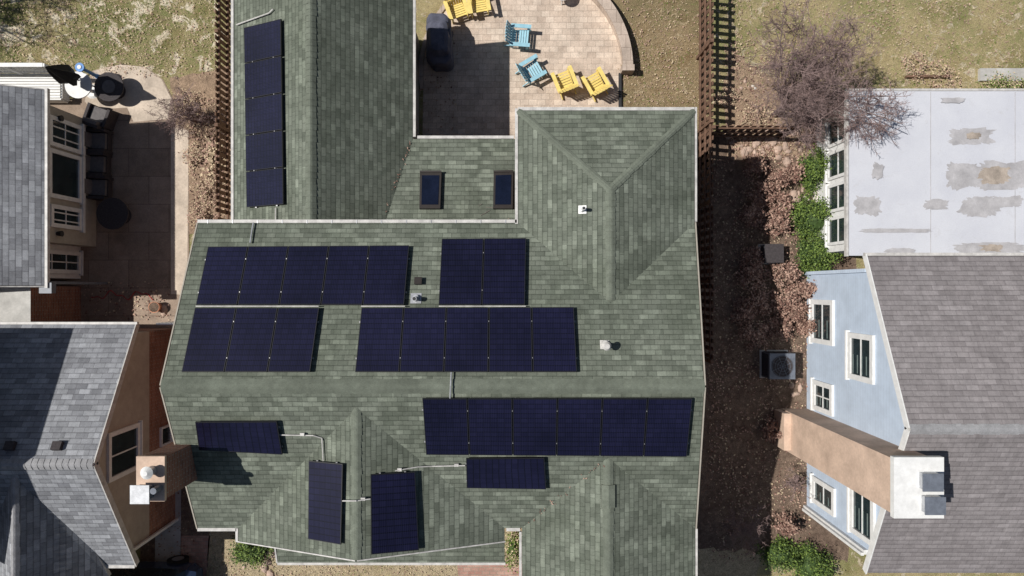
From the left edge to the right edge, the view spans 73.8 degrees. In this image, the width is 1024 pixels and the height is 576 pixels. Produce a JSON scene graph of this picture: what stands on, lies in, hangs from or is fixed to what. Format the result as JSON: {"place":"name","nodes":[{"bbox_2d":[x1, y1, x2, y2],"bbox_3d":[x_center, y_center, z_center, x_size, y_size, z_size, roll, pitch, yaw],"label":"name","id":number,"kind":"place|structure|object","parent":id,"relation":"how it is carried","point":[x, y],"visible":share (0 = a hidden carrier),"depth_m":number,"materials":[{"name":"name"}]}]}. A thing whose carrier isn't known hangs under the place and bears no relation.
{"place":"outdoors","nodes":[
{"label":"outdoors","id":0,"kind":"place"},
{"bbox_2d":[0,63,69,102],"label":"white deck","id":1,"kind":"structure","parent":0,"point":[35,75],"depth_m":21.50,"materials":[{"name":"paint"}]},
{"bbox_2d":[13,64,188,327],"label":"stamped patio","id":2,"kind":"structure","parent":0,"point":[135,250],"depth_m":21.99,"materials":[{"name":"concrete"}]},
{"bbox_2d":[0,84,107,292],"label":"gutter","id":3,"kind":"object","parent":2,"relation":"on","point":[49,286],"visible":0.97,"depth_m":19.11,"materials":[{"name":"metal"}]},
{"bbox_2d":[0,86,43,285],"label":"roof","id":4,"kind":"structure","parent":3,"relation":"on","point":[21,186],"depth_m":18.88,"materials":[{"name":"grey"}]},
{"bbox_2d":[85,152,111,176],"bbox_3d":[-13.221,-3.917,21.614,0.697,0.708,0.738,2,90,0],"label":"outdoor armchair","id":5,"kind":"object","parent":2,"relation":"on","point":[98,163],"visible":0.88,"depth_m":21.57,"materials":[{"name":"wicker"}]},
{"bbox_2d":[84,175,113,200],"bbox_3d":[-13.179,-3.180,21.614,0.697,0.708,0.738,2,90,0],"label":"outdoor armchair","id":6,"kind":"object","parent":2,"relation":"on","point":[98,187],"visible":0.92,"depth_m":21.57,"materials":[{"name":"wicker"}]},
{"bbox_2d":[84,128,113,154],"bbox_3d":[-13.179,-4.654,21.614,0.697,0.708,0.738,1,90,0],"label":"outdoor armchair","id":7,"kind":"object","parent":2,"relation":"on","point":[97,140],"visible":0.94,"depth_m":21.57,"materials":[{"name":"wicker"}]},
{"bbox_2d":[82,102,118,130],"bbox_3d":[-13.109,-5.392,21.614,0.738,0.708,0.697,20,90,0],"label":"outdoor armchair","id":8,"kind":"object","parent":2,"relation":"on","point":[95,116],"visible":0.98,"depth_m":21.57,"materials":[{"name":"fabric"}]},
{"bbox_2d":[96,198,130,229],"bbox_3d":[-12.533,-2.334,21.685,1.000,0.600,1.000,0,90,0],"label":"round patio table","id":9,"kind":"object","parent":2,"relation":"on","point":[113,213],"visible":1,"depth_m":21.39,"materials":[{"name":"wicker"}]},
{"bbox_2d":[85,65,170,121],"bbox_3d":[-12.379,-6.274,21.984,2.779,0.001,1.853,0,90,0],"label":"concrete pad","id":10,"kind":"object","parent":2,"relation":"on","point":[142,93],"visible":0.82,"depth_m":21.98,"materials":[{"name":"concrete"}]},
{"bbox_2d":[45,64,93,86],"bbox_3d":[-13.431,-6.433,20.743,0.630,2.494,0.631,0,90,0],"label":"patio umbrella","id":11,"kind":"object","parent":10,"relation":"on","point":[63,74],"visible":0.87,"depth_m":20.31,"materials":[{"name":"fabric"}]},
{"bbox_2d":[65,71,97,98],"bbox_3d":[-13.509,-6.327,21.615,0.840,0.740,0.840,0,90,0],"label":"white round table","id":12,"kind":"object","parent":10,"relation":"on","point":[83,88],"visible":0.81,"depth_m":21.25,"materials":[{"name":"paint"}]},
{"bbox_2d":[94,72,125,101],"bbox_3d":[-12.694,-6.337,21.725,0.920,0.520,0.920,0,90,0],"label":"fire pit table","id":13,"kind":"object","parent":10,"relation":"on","point":[109,87],"visible":1,"depth_m":21.48,"materials":[{"name":"metal"}]},
{"bbox_2d":[171,128,188,294],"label":"concrete path","id":14,"kind":"structure","parent":2,"relation":"on","point":[179,212],"depth_m":21.98,"materials":[{"name":"concrete"}]},
{"bbox_2d":[0,0,225,88],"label":"patchy lawn","id":15,"kind":"structure","parent":0,"point":[188,21],"depth_m":22.00,"materials":[{"name":"plant"}]},
{"bbox_2d":[155,490,180,561],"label":"gray walkway","id":16,"kind":"structure","parent":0,"point":[170,542],"depth_m":21.99,"materials":[{"name":"concrete"}]},
{"bbox_2d":[140,487,209,567],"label":"side yard soil","id":17,"kind":"structure","parent":0,"point":[186,517],"depth_m":21.99,"materials":[{"name":"soil"}]},
{"bbox_2d":[181,536,209,575],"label":"red paver walkway","id":18,"kind":"structure","parent":17,"relation":"on","point":[197,549],"depth_m":21.99,"materials":[{"name":"brick"}]},
{"bbox_2d":[206,528,521,575],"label":"front lawn","id":19,"kind":"structure","parent":0,"point":[219,542],"depth_m":21.99,"materials":[{"name":"plant"}]},
{"bbox_2d":[228,535,273,569],"bbox_3d":[-8.239,8.415,21.611,1.865,0.892,1.268,0,90,0],"label":"evergreen shrub","id":20,"kind":"object","parent":19,"relation":"on","point":[253,554],"visible":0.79,"depth_m":21.62,"materials":[{"name":"green plant"}]},
{"bbox_2d":[457,563,518,575],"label":"front paver walkway","id":21,"kind":"structure","parent":19,"relation":"on","point":[482,570],"depth_m":21.98,"materials":[{"name":"brick"}]},
{"bbox_2d":[0,0,1023,575],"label":"ground","id":22,"kind":"structure","parent":0,"point":[890,54],"depth_m":22.00,"materials":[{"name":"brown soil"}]},
{"bbox_2d":[0,105,95,321],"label":"walls","id":23,"kind":"structure","parent":22,"relation":"on","point":[33,304],"depth_m":20.62,"materials":[{"name":"beige"}]},
{"bbox_2d":[50,114,85,275],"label":"windows","id":24,"kind":"structure","parent":23,"relation":"attached to","point":[67,174],"depth_m":20.67,"materials":[{"name":"white paint"}]},
{"bbox_2d":[0,321,178,567],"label":"trim","id":25,"kind":"structure","parent":22,"relation":"on","point":[114,508],"depth_m":18.66,"materials":[{"name":"white paint"}]},
{"bbox_2d":[0,324,134,464],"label":"roof north slope","id":26,"kind":"structure","parent":25,"relation":"on","point":[58,382],"depth_m":18.32,"materials":[{"name":"grey"}]},
{"bbox_2d":[0,464,134,564],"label":"roof south slope","id":27,"kind":"structure","parent":25,"relation":"on","point":[75,501],"depth_m":17.95,"materials":[{"name":"grey"}]},
{"bbox_2d":[0,484,10,575],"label":"cross gable","id":28,"kind":"structure","parent":27,"relation":"on","point":[5,540],"depth_m":17.81,"materials":[{"name":"grey"}]},
{"bbox_2d":[0,458,93,575],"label":"ridge caps","id":29,"kind":"object","parent":27,"relation":"on","point":[37,464],"visible":1,"depth_m":17.31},
{"bbox_2d":[19,483,110,575],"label":"cross gable","id":30,"kind":"structure","parent":27,"relation":"on","point":[51,543],"depth_m":18.06,"materials":[{"name":"grey"}]},
{"bbox_2d":[99,328,174,546],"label":"walls","id":31,"kind":"structure","parent":22,"relation":"on","point":[139,397],"depth_m":20.08,"materials":[{"name":"orange paint"}]},
{"bbox_2d":[107,420,172,482],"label":"windows","id":32,"kind":"structure","parent":31,"relation":"attached to","point":[124,447],"depth_m":19.12,"materials":[{"name":"white paint"}]},
{"bbox_2d":[108,555,202,575],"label":"parked car","id":33,"kind":"object","parent":22,"relation":"on","point":[179,565],"visible":0.51,"depth_m":21.08,"materials":[{"name":"paint"}]},
{"bbox_2d":[130,442,196,503],"bbox_3d":[-7.840,4.160,18.285,0.720,7.430,1.080,0,90,0],"label":"chimney","id":34,"kind":"object","parent":22,"relation":"on","point":[163,473],"visible":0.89,"depth_m":14.91,"materials":[{"name":"beige brick"}]},
{"bbox_2d":[170,66,230,233],"bbox_3d":[-9.951,-4.418,21.992,2.149,0.001,5.518,0,90,0],"label":"dry bed","id":35,"kind":"object","parent":22,"relation":"on","point":[204,85],"visible":0.44,"depth_m":21.99,"materials":[{"name":"soil"}]},
{"bbox_2d":[144,76,215,140],"bbox_3d":[-10.185,-5.462,21.138,1.866,1.939,1.846,-40,90,0],"label":"bare shrub","id":36,"kind":"object","parent":35,"relation":"on","point":[180,112],"visible":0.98,"depth_m":21.02,"materials":[{"name":"brown plant"}]},
{"bbox_2d":[197,132,226,177],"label":"ornamental grass","id":37,"kind":"object","parent":35,"relation":"on","point":[210,154],"depth_m":21.80,"materials":[{"name":"beige plant"}]},
{"bbox_2d":[214,0,230,219],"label":"wooden fence","id":38,"kind":"object","parent":22,"relation":"on","point":[221,126],"visible":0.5,"depth_m":20.72,"materials":[{"name":"brown wood"}]},
{"bbox_2d":[414,33,418,138],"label":"walls","id":39,"kind":"structure","parent":22,"relation":"on","point":[417,86],"depth_m":21.66,"materials":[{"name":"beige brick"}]},
{"bbox_2d":[234,0,305,219],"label":"roof","id":40,"kind":"structure","parent":39,"relation":"on","point":[291,14],"depth_m":17.56,"materials":[{"name":"green"}]},
{"bbox_2d":[244,19,283,207],"bbox_3d":[-6.494,-4.542,17.848,1.331,0.813,4.851,0,90,0],"label":"solar panel array","id":41,"kind":"object","parent":40,"relation":"on","point":[264,79],"visible":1,"depth_m":17.80,"materials":[{"name":"blue glass"}]},
{"bbox_2d":[316,0,413,219],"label":"roof","id":42,"kind":"structure","parent":39,"relation":"on","point":[364,93],"depth_m":17.83,"materials":[{"name":"green"}]},
{"bbox_2d":[386,139,514,219],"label":"link roof","id":43,"kind":"structure","parent":39,"relation":"on","point":[467,167],"depth_m":18.40,"materials":[{"name":"green"}]},
{"bbox_2d":[419,170,441,209],"bbox_3d":[-2.181,-2.618,18.279,0.578,0.325,1.057,0,90,0],"label":"skylight","id":44,"kind":"object","parent":43,"relation":"on","point":[430,189],"visible":1,"depth_m":18.20,"materials":[{"name":"glass"}]},
{"bbox_2d":[493,170,512,209],"bbox_3d":[-0.233,-2.627,18.280,0.539,0.328,1.075,0,90,0],"label":"skylight","id":45,"kind":"object","parent":43,"relation":"on","point":[503,191],"visible":1,"depth_m":18.20,"materials":[{"name":"glass"}]},
{"bbox_2d":[159,0,705,575],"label":"gutters and trim","id":46,"kind":"object","parent":22,"relation":"on","point":[233,220],"visible":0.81,"depth_m":17.05,"materials":[{"name":"beige"}]},
{"bbox_2d":[277,528,504,562],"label":"porch roof","id":47,"kind":"structure","parent":46,"relation":"on","point":[492,553],"depth_m":17.60,"materials":[{"name":"green"}]},
{"bbox_2d":[160,0,704,575],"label":"ridge caps","id":48,"kind":"object","parent":46,"relation":"on","point":[438,386],"visible":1,"depth_m":15.65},
{"bbox_2d":[163,223,703,378],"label":"roof back slope","id":49,"kind":"structure","parent":46,"relation":"on","point":[646,323],"depth_m":16.29,"materials":[{"name":"green"}]},
{"bbox_2d":[182,308,318,371],"bbox_3d":[-6.061,1.197,15.889,3.007,0.583,1.464,0,90,0],"label":"solar panel array","id":50,"kind":"object","parent":49,"relation":"on","point":[248,345],"visible":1,"depth_m":15.86,"materials":[{"name":"blue glass"}]},
{"bbox_2d":[196,245,409,304],"bbox_3d":[-5.005,-0.320,16.459,5.010,0.578,1.453,0,90,0],"label":"solar panel array","id":51,"kind":"object","parent":49,"relation":"on","point":[263,275],"visible":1,"depth_m":16.43,"materials":[{"name":"blue glass"}]},
{"bbox_2d":[355,307,576,371],"bbox_3d":[-1.052,1.190,15.891,5.118,0.588,1.480,0,90,0],"label":"solar panel array","id":52,"kind":"object","parent":49,"relation":"on","point":[513,335],"visible":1,"depth_m":15.87,"materials":[{"name":"blue glass"}]},
{"bbox_2d":[439,238,525,304],"bbox_3d":[-0.701,-0.410,16.493,2.106,0.646,1.634,0,90,0],"label":"solar panel array","id":53,"kind":"object","parent":49,"relation":"on","point":[463,266],"visible":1,"depth_m":16.46,"materials":[{"name":"blue glass"}]},
{"bbox_2d":[163,393,703,527],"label":"roof front slope","id":54,"kind":"structure","parent":46,"relation":"on","point":[231,489],"depth_m":16.28,"materials":[{"name":"green"}]},
{"bbox_2d":[195,421,282,454],"bbox_3d":[-6.393,3.506,15.983,1.972,0.396,0.856,0,90,0],"label":"solar panel array","id":55,"kind":"object","parent":54,"relation":"on","point":[261,437],"visible":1,"depth_m":15.92,"materials":[{"name":"blue glass"}]},
{"bbox_2d":[238,414,351,558],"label":"front gable left slope","id":56,"kind":"structure","parent":54,"relation":"attached to","point":[278,517],"depth_m":16.34,"materials":[{"name":"green"}]},
{"bbox_2d":[308,460,342,544],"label":"solar panel array","id":57,"kind":"object","parent":56,"relation":"on","point":[325,491],"visible":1,"depth_m":15.95,"materials":[{"name":"blue glass"}]},
{"bbox_2d":[361,413,503,558],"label":"front gable right slope","id":58,"kind":"structure","parent":54,"relation":"attached to","point":[449,515],"depth_m":16.35,"materials":[{"name":"green"}]},
{"bbox_2d":[371,471,418,554],"bbox_3d":[-2.745,5.262,16.011,1.075,0.442,1.914,0,90,0],"label":"solar panel array","id":59,"kind":"object","parent":58,"relation":"on","point":[394,526],"visible":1,"depth_m":15.96,"materials":[{"name":"blue glass"}]},
{"bbox_2d":[466,457,545,488],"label":"solar panel array","id":60,"kind":"object","parent":54,"relation":"on","point":[512,473],"visible":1,"depth_m":16.29,"materials":[{"name":"blue glass"}]},
{"bbox_2d":[422,398,691,456],"bbox_3d":[1.041,3.250,15.866,6.235,0.586,1.474,0,90,0],"label":"solar panel array","id":61,"kind":"object","parent":54,"relation":"on","point":[621,430],"visible":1,"depth_m":15.83,"materials":[{"name":"blue glass"}]},
{"bbox_2d":[522,463,602,575],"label":"roof","id":62,"kind":"structure","parent":46,"relation":"attached to","point":[562,535],"depth_m":16.59,"materials":[{"name":"green"}]},
{"bbox_2d":[518,116,610,302],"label":"roof","id":63,"kind":"structure","parent":46,"relation":"on","point":[557,187],"depth_m":16.70,"materials":[{"name":"green tile"}]},
{"bbox_2d":[523,110,688,183],"bbox_3d":[2.355,-3.398,16.755,4.410,0.890,2.083,0,90,0],"label":"wing hip","id":64,"kind":"object","parent":46,"relation":"on","point":[609,146],"visible":1,"depth_m":16.85,"materials":[{"name":"tile"}]},
{"bbox_2d":[608,458,694,575],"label":"gable right slope","id":65,"kind":"structure","parent":46,"relation":"attached to","point":[653,535],"depth_m":16.59,"materials":[{"name":"green"}]},
{"bbox_2d":[611,116,693,301],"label":"roof","id":66,"kind":"structure","parent":46,"relation":"on","point":[654,213],"depth_m":16.69,"materials":[{"name":"green"}]},
{"bbox_2d":[83,37,847,563],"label":"fallen leaves","id":67,"kind":"object","parent":22,"relation":"on","point":[743,139],"visible":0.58,"depth_m":21.95,"materials":[{"name":"brown plant"}]},
{"bbox_2d":[158,79,813,575],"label":"garden rocks","id":68,"kind":"object","parent":22,"relation":"on","point":[772,141],"visible":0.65,"depth_m":21.93,"materials":[{"name":"stone"}]},
{"bbox_2d":[0,0,1023,575],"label":"grass tufts","id":69,"kind":"object","parent":22,"relation":"on","point":[622,76],"visible":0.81,"depth_m":21.98,"materials":[{"name":"green plant"}]},
{"bbox_2d":[694,133,856,561],"bbox_3d":[8.434,1.912,21.996,5.358,0.001,13.867,0,90,0],"label":"mulch bed","id":70,"kind":"object","parent":22,"relation":"on","point":[820,536],"visible":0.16,"depth_m":22.00,"materials":[{"name":"brown wood"}]},
{"bbox_2d":[696,0,713,362],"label":"wooden fence","id":71,"kind":"object","parent":70,"relation":"on","point":[707,46],"visible":0.86,"depth_m":21.10,"materials":[{"name":"brown wood"}]},
{"bbox_2d":[716,504,770,556],"bbox_3d":[7.235,7.504,21.253,1.650,1.713,1.618,0,90,0],"label":"bare shrub","id":72,"kind":"object","parent":70,"relation":"on","point":[750,528],"visible":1,"depth_m":21.19,"materials":[{"name":"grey plant"}]},
{"bbox_2d":[698,125,800,139],"bbox_3d":[7.325,-4.837,21.210,2.650,1.580,0.113,0,90,0],"label":"wooden fence","id":73,"kind":"object","parent":70,"relation":"on","point":[743,132],"visible":0.88,"depth_m":21.13,"materials":[{"name":"brown wood"}]},
{"bbox_2d":[732,260,768,294],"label":"dried hydrangea","id":74,"kind":"object","parent":70,"relation":"on","point":[748,271],"visible":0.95,"depth_m":21.63,"materials":[{"name":"brown plant"}]},
{"bbox_2d":[733,287,774,317],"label":"dried hydrangea","id":75,"kind":"object","parent":70,"relation":"on","point":[761,301],"visible":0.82,"depth_m":21.64,"materials":[{"name":"brown plant"}]},
{"bbox_2d":[732,319,776,350],"bbox_3d":[7.789,1.478,21.591,1.391,0.942,1.120,0,90,0],"label":"dried hydrangea","id":76,"kind":"object","parent":70,"relation":"on","point":[749,334],"visible":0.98,"depth_m":21.69,"materials":[{"name":"brown plant"}]},
{"bbox_2d":[741,150,770,177],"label":"dried hydrangea","id":77,"kind":"object","parent":70,"relation":"on","point":[756,163],"visible":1,"depth_m":21.62,"materials":[{"name":"brown plant"}]},
{"bbox_2d":[744,178,780,209],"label":"dried hydrangea","id":78,"kind":"object","parent":70,"relation":"on","point":[767,188],"visible":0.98,"depth_m":21.63,"materials":[{"name":"brown plant"}]},
{"bbox_2d":[758,244,783,263],"bbox_3d":[8.250,-1.090,21.720,0.650,0.540,0.650,0,90,0],"label":"utility box","id":79,"kind":"object","parent":70,"relation":"on","point":[773,253],"visible":0.91,"depth_m":21.45,"materials":[{"name":"metal"}]},
{"bbox_2d":[755,208,793,237],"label":"dried hydrangea","id":80,"kind":"object","parent":70,"relation":"on","point":[778,218],"visible":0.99,"depth_m":21.59,"materials":[{"name":"brown plant"}]},
{"bbox_2d":[751,534,802,575],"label":"green bush","id":81,"kind":"object","parent":70,"relation":"on","point":[779,554],"visible":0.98,"depth_m":21.63,"materials":[{"name":"green plant"}]},
{"bbox_2d":[759,350,794,378],"bbox_3d":[8.419,2.440,21.598,0.900,0.785,0.900,0,90,0],"label":"air conditioner","id":82,"kind":"object","parent":70,"relation":"on","point":[777,364],"visible":1,"depth_m":21.24,"materials":[{"name":"grey metal"}]},
{"bbox_2d":[761,311,796,342],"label":"dried hydrangea","id":83,"kind":"object","parent":70,"relation":"on","point":[786,331],"visible":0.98,"depth_m":21.61,"materials":[{"name":"brown plant"}]},
{"bbox_2d":[765,285,800,322],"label":"dried hydrangea","id":84,"kind":"object","parent":70,"relation":"on","point":[780,307],"visible":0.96,"depth_m":21.57,"materials":[{"name":"brown plant"}]},
{"bbox_2d":[762,252,804,292],"bbox_3d":[8.663,-0.397,21.607,1.396,0.944,1.124,44,90,0],"label":"dried hydrangea","id":85,"kind":"object","parent":70,"relation":"on","point":[793,269],"visible":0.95,"depth_m":21.58,"materials":[{"name":"brown plant"}]},
{"bbox_2d":[785,192,833,243],"bbox_3d":[9.597,-2.206,21.295,1.842,1.476,1.897,-22,90,0],"label":"green bush","id":86,"kind":"object","parent":70,"relation":"on","point":[809,219],"visible":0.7,"depth_m":21.43,"materials":[{"name":"green plant"}]},
{"bbox_2d":[797,143,831,197],"bbox_3d":[9.750,-3.689,21.399,1.596,1.297,1.786,0,90,0],"label":"green bush","id":87,"kind":"object","parent":70,"relation":"on","point":[814,169],"visible":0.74,"depth_m":21.44,"materials":[{"name":"green plant"}]},
{"bbox_2d":[791,227,843,278],"bbox_3d":[9.571,-1.068,21.446,1.455,1.216,1.703,0,90,0],"label":"green bush","id":88,"kind":"object","parent":70,"relation":"on","point":[813,254],"visible":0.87,"depth_m":21.38,"materials":[{"name":"green plant"}]},
{"bbox_2d":[774,408,945,517],"bbox_3d":[9.100,4.510,18.585,1.300,6.830,1.380,0,90,0],"label":"chimney","id":89,"kind":"object","parent":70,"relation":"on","point":[893,480],"visible":1,"depth_m":16.76,"materials":[{"name":"beige paint"}]},
{"bbox_2d":[723,44,843,160],"bbox_3d":[8.873,-5.989,21.992,4.177,0.001,3.781,0,90,0],"label":"sunlit soil bed","id":90,"kind":"object","parent":22,"relation":"on","point":[734,114],"visible":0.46,"depth_m":21.99,"materials":[{"name":"soil"}]},
{"bbox_2d":[740,0,913,158],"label":"bare tree","id":91,"kind":"object","parent":90,"relation":"on","point":[802,93],"visible":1,"depth_m":19.17,"materials":[{"name":"brown plant"}]},
{"bbox_2d":[790,539,842,575],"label":"green bush","id":92,"kind":"object","parent":22,"relation":"on","point":[812,563],"visible":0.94,"depth_m":21.58,"materials":[{"name":"green plant"}]},
{"bbox_2d":[807,272,903,549],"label":"walls","id":93,"kind":"structure","parent":22,"relation":"on","point":[873,410],"depth_m":19.15,"materials":[{"name":"blue paint"}]},
{"bbox_2d":[808,298,875,544],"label":"windows","id":94,"kind":"structure","parent":93,"relation":"attached to","point":[860,367],"depth_m":19.21,"materials":[{"name":"white paint"}]},
{"bbox_2d":[802,253,1023,573],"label":"trim","id":95,"kind":"structure","parent":93,"relation":"attached to","point":[853,544],"depth_m":17.93,"materials":[{"name":"white paint"}]},
{"bbox_2d":[867,429,1023,572],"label":"roof south slope","id":96,"kind":"structure","parent":95,"relation":"on","point":[978,527],"depth_m":17.19,"materials":[{"name":"grey"}]},
{"bbox_2d":[816,89,1023,256],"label":"sunroom","id":97,"kind":"structure","parent":22,"relation":"on","point":[915,169],"depth_m":19.40,"materials":[{"name":"white paint"}]},
{"bbox_2d":[853,97,1023,252],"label":"roof stains","id":98,"kind":"object","parent":97,"relation":"on","point":[992,175],"visible":1,"depth_m":19.39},
{"bbox_2d":[904,68,1023,81],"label":"garden steps","id":99,"kind":"structure","parent":22,"relation":"on","point":[982,72],"depth_m":21.88,"materials":[{"name":"grey concrete"}]},
{"bbox_2d":[423,0,621,138],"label":"paver patio","id":100,"kind":"structure","parent":0,"point":[491,94],"depth_m":21.99,"materials":[{"name":"beige stone"}]},
{"bbox_2d":[426,13,453,71],"bbox_3d":[-2.286,-7.715,21.395,0.847,1.181,1.602,-2,90,0],"label":"covered grill","id":101,"kind":"object","parent":100,"relation":"on","point":[439,48],"visible":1,"depth_m":21.05,"materials":[{"name":"fabric"}]},
{"bbox_2d":[504,20,531,49],"bbox_3d":[0.181,-7.980,21.568,0.850,0.825,0.705,5,90,0],"label":"adirondack chair","id":102,"kind":"object","parent":100,"relation":"on","point":[511,31],"visible":1,"depth_m":21.51,"materials":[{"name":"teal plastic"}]},
{"bbox_2d":[515,54,546,86],"bbox_3d":[0.584,-6.880,21.568,0.850,0.825,0.705,-30,90,0],"label":"adirondack chair","id":103,"kind":"object","parent":100,"relation":"on","point":[524,72],"visible":1,"depth_m":21.52,"materials":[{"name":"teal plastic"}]},
{"bbox_2d":[550,65,579,99],"bbox_3d":[1.687,-6.519,21.568,0.705,0.825,0.849,-22,90,0],"label":"adirondack chair","id":104,"kind":"object","parent":100,"relation":"on","point":[567,87],"visible":1,"depth_m":21.52,"materials":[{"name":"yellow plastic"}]},
{"bbox_2d":[581,67,612,101],"bbox_3d":[2.672,-6.461,21.568,0.705,0.825,0.850,-30,90,0],"label":"adirondack chair","id":105,"kind":"object","parent":100,"relation":"on","point":[602,87],"visible":1,"depth_m":21.52,"materials":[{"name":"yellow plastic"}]},
{"bbox_2d":[592,0,634,74],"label":"curved seat wall","id":106,"kind":"structure","parent":100,"relation":"on","point":[608,9],"depth_m":21.56,"materials":[{"name":"stone"}]},
{"bbox_2d":[611,0,708,169],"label":"thin lawn","id":107,"kind":"structure","parent":0,"point":[657,40],"depth_m":22.00,"materials":[{"name":"plant"}]},
{"bbox_2d":[698,547,761,575],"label":"side lawn","id":108,"kind":"structure","parent":0,"point":[707,566],"depth_m":21.99,"materials":[{"name":"plant"}]},
{"bbox_2d":[868,256,1023,428],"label":"roof north slope","id":109,"kind":"structure","parent":0,"point":[954,326],"depth_m":17.03,"materials":[{"name":"grey"}]},
{"bbox_2d":[909,423,1023,434],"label":"ridge caps","id":110,"kind":"object","parent":109,"relation":"on","point":[973,429],"visible":1,"depth_m":16.01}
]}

